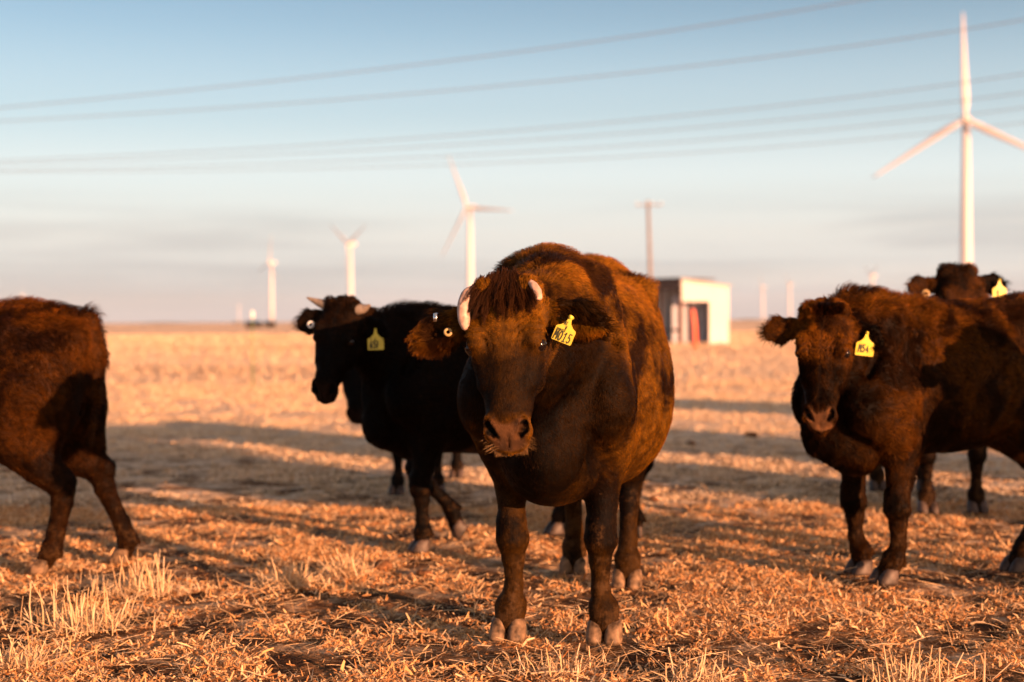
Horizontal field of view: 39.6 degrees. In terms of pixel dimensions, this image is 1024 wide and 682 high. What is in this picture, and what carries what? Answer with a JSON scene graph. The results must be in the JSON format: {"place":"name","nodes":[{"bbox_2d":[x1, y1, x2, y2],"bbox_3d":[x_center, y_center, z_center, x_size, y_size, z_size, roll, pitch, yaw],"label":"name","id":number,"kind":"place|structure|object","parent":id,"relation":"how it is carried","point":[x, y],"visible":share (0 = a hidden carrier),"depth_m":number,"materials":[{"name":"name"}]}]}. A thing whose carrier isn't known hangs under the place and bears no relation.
{"place":"outdoors","nodes":[
{"label":"outdoors","id":0,"kind":"place"},
{"bbox_2d":[0,0,859,107],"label":"power line","id":1,"kind":"object","parent":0,"point":[452,60],"visible":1,"depth_m":55.98,"materials":[{"name":"black metal"}]},
{"bbox_2d":[104,330,798,382],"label":"dry grass","id":2,"kind":"structure","parent":0,"point":[242,338],"depth_m":47.47,"materials":[{"name":"plant"}]},
{"bbox_2d":[0,319,1023,681],"bbox_3d":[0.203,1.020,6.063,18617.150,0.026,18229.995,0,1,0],"label":"ground","id":3,"kind":"structure","parent":0,"point":[320,663],"depth_m":6.89,"materials":[{"name":"brown soil"}]},
{"bbox_2d":[1,469,11,473],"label":"dung clod","id":4,"kind":"object","parent":3,"relation":"on","point":[6,470],"visible":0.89,"depth_m":10.50,"materials":[{"name":"brown soil"}]},
{"bbox_2d":[0,632,92,672],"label":"grass tuft","id":5,"kind":"object","parent":3,"relation":"on","point":[12,658],"visible":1,"depth_m":4.58,"materials":[{"name":"beige plant"}]},
{"bbox_2d":[0,293,140,574],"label":"cow","id":6,"kind":"object","parent":3,"relation":"on","point":[54,362],"visible":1,"depth_m":6.16},
{"bbox_2d":[0,575,163,640],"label":"grass tuft","id":7,"kind":"object","parent":3,"relation":"on","point":[90,622],"visible":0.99,"depth_m":5.11,"materials":[{"name":"beige plant"}]},
{"bbox_2d":[44,549,220,601],"bbox_3d":[-1.521,0.949,5.834,0.674,0.174,0.458,0,1,12],"label":"grass tuft","id":8,"kind":"object","parent":3,"relation":"on","point":[157,588],"visible":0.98,"depth_m":5.79,"materials":[{"name":"beige plant"}]},
{"bbox_2d":[245,321,251,329],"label":"cow","id":9,"kind":"object","parent":3,"relation":"on","point":[248,324],"visible":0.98,"depth_m":192.94},
{"bbox_2d":[251,321,261,329],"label":"cow","id":10,"kind":"object","parent":3,"relation":"on","point":[257,323],"visible":0.77,"depth_m":204.69},
{"bbox_2d":[257,233,278,320],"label":"wind turbine","id":11,"kind":"object","parent":3,"relation":"on","point":[270,263],"visible":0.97,"depth_m":1957.53,"materials":[{"name":"grey paint"}]},
{"bbox_2d":[263,321,275,329],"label":"cow","id":12,"kind":"object","parent":3,"relation":"on","point":[269,323],"visible":1,"depth_m":202.58},
{"bbox_2d":[233,557,353,592],"bbox_3d":[-0.904,0.966,5.934,0.477,0.131,0.369,0,1,0],"label":"grass tuft","id":13,"kind":"object","parent":3,"relation":"on","point":[300,581],"visible":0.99,"depth_m":5.93,"materials":[{"name":"beige plant"}]},
{"bbox_2d":[308,548,386,578],"bbox_3d":[-0.723,0.965,6.180,0.366,0.124,0.276,0,1,0],"label":"grass tuft","id":14,"kind":"object","parent":3,"relation":"on","point":[348,569],"visible":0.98,"depth_m":6.16,"materials":[{"name":"beige plant"}]},
{"bbox_2d":[329,223,365,295],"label":"wind turbine","id":15,"kind":"object","parent":3,"relation":"on","point":[350,244],"visible":0.84,"depth_m":1467.51,"materials":[{"name":"grey paint"}]},
{"bbox_2d":[369,668,383,673],"bbox_3d":[-0.426,1.036,4.456,0.047,0.018,0.038,0,1,0],"label":"dung clod","id":16,"kind":"object","parent":3,"relation":"on","point":[374,670],"visible":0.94,"depth_m":4.46,"materials":[{"name":"brown soil"}]},
{"bbox_2d":[374,559,392,570],"bbox_3d":[-0.576,1.003,6.361,0.088,0.050,0.130,0,1,0],"label":"dung clod","id":17,"kind":"object","parent":3,"relation":"on","point":[383,564],"visible":0.9,"depth_m":6.33,"materials":[{"name":"brown soil"}]},
{"bbox_2d":[341,367,463,495],"bbox_3d":[-0.598,0.399,9.239,0.720,1.121,1.695,0,1,16],"label":"cow","id":18,"kind":"object","parent":3,"relation":"on","point":[352,385],"visible":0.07,"depth_m":8.90},
{"bbox_2d":[416,569,431,576],"bbox_3d":[-0.382,1.008,6.172,0.074,0.030,0.063,0,1,0],"label":"dung clod","id":19,"kind":"object","parent":3,"relation":"on","point":[420,572],"visible":0.93,"depth_m":6.15,"materials":[{"name":"brown soil"}]},
{"bbox_2d":[289,293,653,553],"bbox_3d":[-0.144,0.386,6.965,1.847,1.205,0.590,-1,1,-21],"label":"cow","id":20,"kind":"object","parent":3,"relation":"on","point":[410,415],"visible":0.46,"depth_m":6.64},
{"bbox_2d":[441,154,512,286],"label":"wind turbine","id":21,"kind":"object","parent":3,"relation":"on","point":[470,275],"visible":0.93,"depth_m":1007.55,"materials":[{"name":"grey paint"}]},
{"bbox_2d":[0,486,1023,681],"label":"straw litter","id":22,"kind":"object","parent":3,"relation":"on","point":[730,604],"visible":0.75,"depth_m":5.76,"materials":[{"name":"beige plant"}]},
{"bbox_2d":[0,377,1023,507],"bbox_3d":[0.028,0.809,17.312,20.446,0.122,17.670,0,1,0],"label":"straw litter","id":23,"kind":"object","parent":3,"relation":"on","point":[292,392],"visible":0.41,"depth_m":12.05,"materials":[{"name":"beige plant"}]},
{"bbox_2d":[404,242,674,645],"bbox_3d":[0.193,0.345,5.079,0.738,1.335,2.224,0,1,11],"label":"cow","id":24,"kind":"object","parent":3,"relation":"on","point":[566,392],"visible":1,"depth_m":4.55},
{"bbox_2d":[531,670,576,673],"bbox_3d":[0.133,1.025,4.403,0.150,0.011,0.012,0,1,-1],"label":"dry stalk","id":25,"kind":"object","parent":3,"relation":"on","point":[569,671],"visible":0.91,"depth_m":4.40,"materials":[{"name":"beige plant"}]},
{"bbox_2d":[473,639,663,681],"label":"grass tuft","id":26,"kind":"object","parent":3,"relation":"on","point":[551,666],"visible":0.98,"depth_m":4.44,"materials":[{"name":"beige plant"}]},
{"bbox_2d":[635,627,648,632],"bbox_3d":[0.458,1.022,5.033,0.054,0.021,0.038,-1,1,-28],"label":"dung clod","id":27,"kind":"object","parent":3,"relation":"on","point":[640,629],"visible":0.97,"depth_m":5.02,"materials":[{"name":"brown soil"}]},
{"bbox_2d":[636,200,661,277],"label":"utility pole","id":28,"kind":"object","parent":3,"relation":"on","point":[648,205],"visible":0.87,"depth_m":111.78,"materials":[{"name":"brown wood"}]},
{"bbox_2d":[648,495,660,501],"bbox_3d":[0.877,0.964,8.694,0.064,0.043,0.107,0,1,42],"label":"dung clod","id":29,"kind":"object","parent":3,"relation":"on","point":[652,498],"visible":0.94,"depth_m":8.67,"materials":[{"name":"brown soil"}]},
{"bbox_2d":[686,441,695,444],"bbox_3d":[1.586,0.902,12.610,0.084,0.039,0.084,0,1,28],"label":"dung clod","id":30,"kind":"object","parent":3,"relation":"on","point":[691,442],"visible":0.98,"depth_m":12.59,"materials":[{"name":"brown soil"}]},
{"bbox_2d":[651,277,731,342],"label":"shed","id":31,"kind":"structure","parent":3,"relation":"on","point":[680,298],"depth_m":66.17,"materials":[{"name":"white metal"}]},
{"bbox_2d":[690,309,697,349],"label":"fence post","id":32,"kind":"object","parent":3,"relation":"on","point":[694,332],"visible":0.85,"depth_m":51.79,"materials":[{"name":"orange paint"}]},
{"bbox_2d":[638,647,764,681],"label":"grass tuft","id":33,"kind":"object","parent":3,"relation":"on","point":[701,670],"visible":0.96,"depth_m":4.33,"materials":[{"name":"beige plant"}]},
{"bbox_2d":[744,432,757,437],"bbox_3d":[2.256,0.885,13.433,0.133,0.056,0.144,0,1,0],"label":"dung clod","id":34,"kind":"object","parent":3,"relation":"on","point":[752,434],"visible":0.96,"depth_m":13.39,"materials":[{"name":"brown soil"}]},
{"bbox_2d":[759,273,765,319],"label":"wind turbine","id":35,"kind":"object","parent":3,"relation":"on","point":[762,288],"visible":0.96,"depth_m":3397.77,"materials":[{"name":"grey paint"}]},
{"bbox_2d":[785,272,792,316],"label":"wind turbine","id":36,"kind":"object","parent":3,"relation":"on","point":[789,285],"visible":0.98,"depth_m":3197.72,"materials":[{"name":"grey paint"}]},
{"bbox_2d":[864,264,878,284],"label":"wind turbine","id":37,"kind":"object","parent":3,"relation":"on","point":[872,277],"visible":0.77,"depth_m":2597.34,"materials":[{"name":"grey paint"}]},
{"bbox_2d":[870,643,899,645],"bbox_3d":[1.246,1.014,4.752,0.100,0.009,0.008,0,1,0],"label":"dry stalk","id":38,"kind":"object","parent":3,"relation":"on","point":[886,643],"visible":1,"depth_m":4.75,"materials":[{"name":"beige plant"}]},
{"bbox_2d":[755,280,1023,585],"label":"cow","id":39,"kind":"object","parent":3,"relation":"on","point":[898,385],"visible":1,"depth_m":5.79},
{"bbox_2d":[824,642,1023,681],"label":"grass tuft","id":40,"kind":"object","parent":3,"relation":"on","point":[919,673],"visible":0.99,"depth_m":4.31,"materials":[{"name":"beige plant"}]},
{"bbox_2d":[869,261,1011,513],"bbox_3d":[2.449,0.272,8.150,0.728,1.368,2.135,0,1,4],"label":"cow","id":41,"kind":"object","parent":3,"relation":"on","point":[948,281],"visible":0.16,"depth_m":7.30},
{"bbox_2d":[871,12,1023,264],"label":"wind turbine","id":42,"kind":"object","parent":3,"relation":"on","point":[967,121],"visible":0.9,"depth_m":569.39,"materials":[{"name":"grey paint"}]},
{"bbox_2d":[0,19,1023,121],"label":"power line","id":43,"kind":"object","parent":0,"point":[547,81],"visible":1,"depth_m":58.80,"materials":[{"name":"black metal"}]},
{"bbox_2d":[0,73,1023,160],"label":"power line","id":44,"kind":"object","parent":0,"point":[543,128],"visible":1,"depth_m":70.60,"materials":[{"name":"black metal"}]},
{"bbox_2d":[0,92,1023,164],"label":"power line","id":45,"kind":"object","parent":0,"point":[548,138],"visible":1,"depth_m":75.19,"materials":[{"name":"black metal"}]},
{"bbox_2d":[0,0,1023,322],"label":"sky","id":46,"kind":"structure","parent":0,"point":[165,244],"materials":[{"name":"blue"}]},
{"bbox_2d":[31,107,1023,169],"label":"power line","id":47,"kind":"object","parent":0,"point":[553,150],"visible":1,"depth_m":79.78,"materials":[{"name":"black metal"}]},
{"bbox_2d":[67,122,1023,171],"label":"power line","id":48,"kind":"object","parent":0,"point":[551,160],"visible":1,"depth_m":84.51,"materials":[{"name":"black metal"}]}
]}

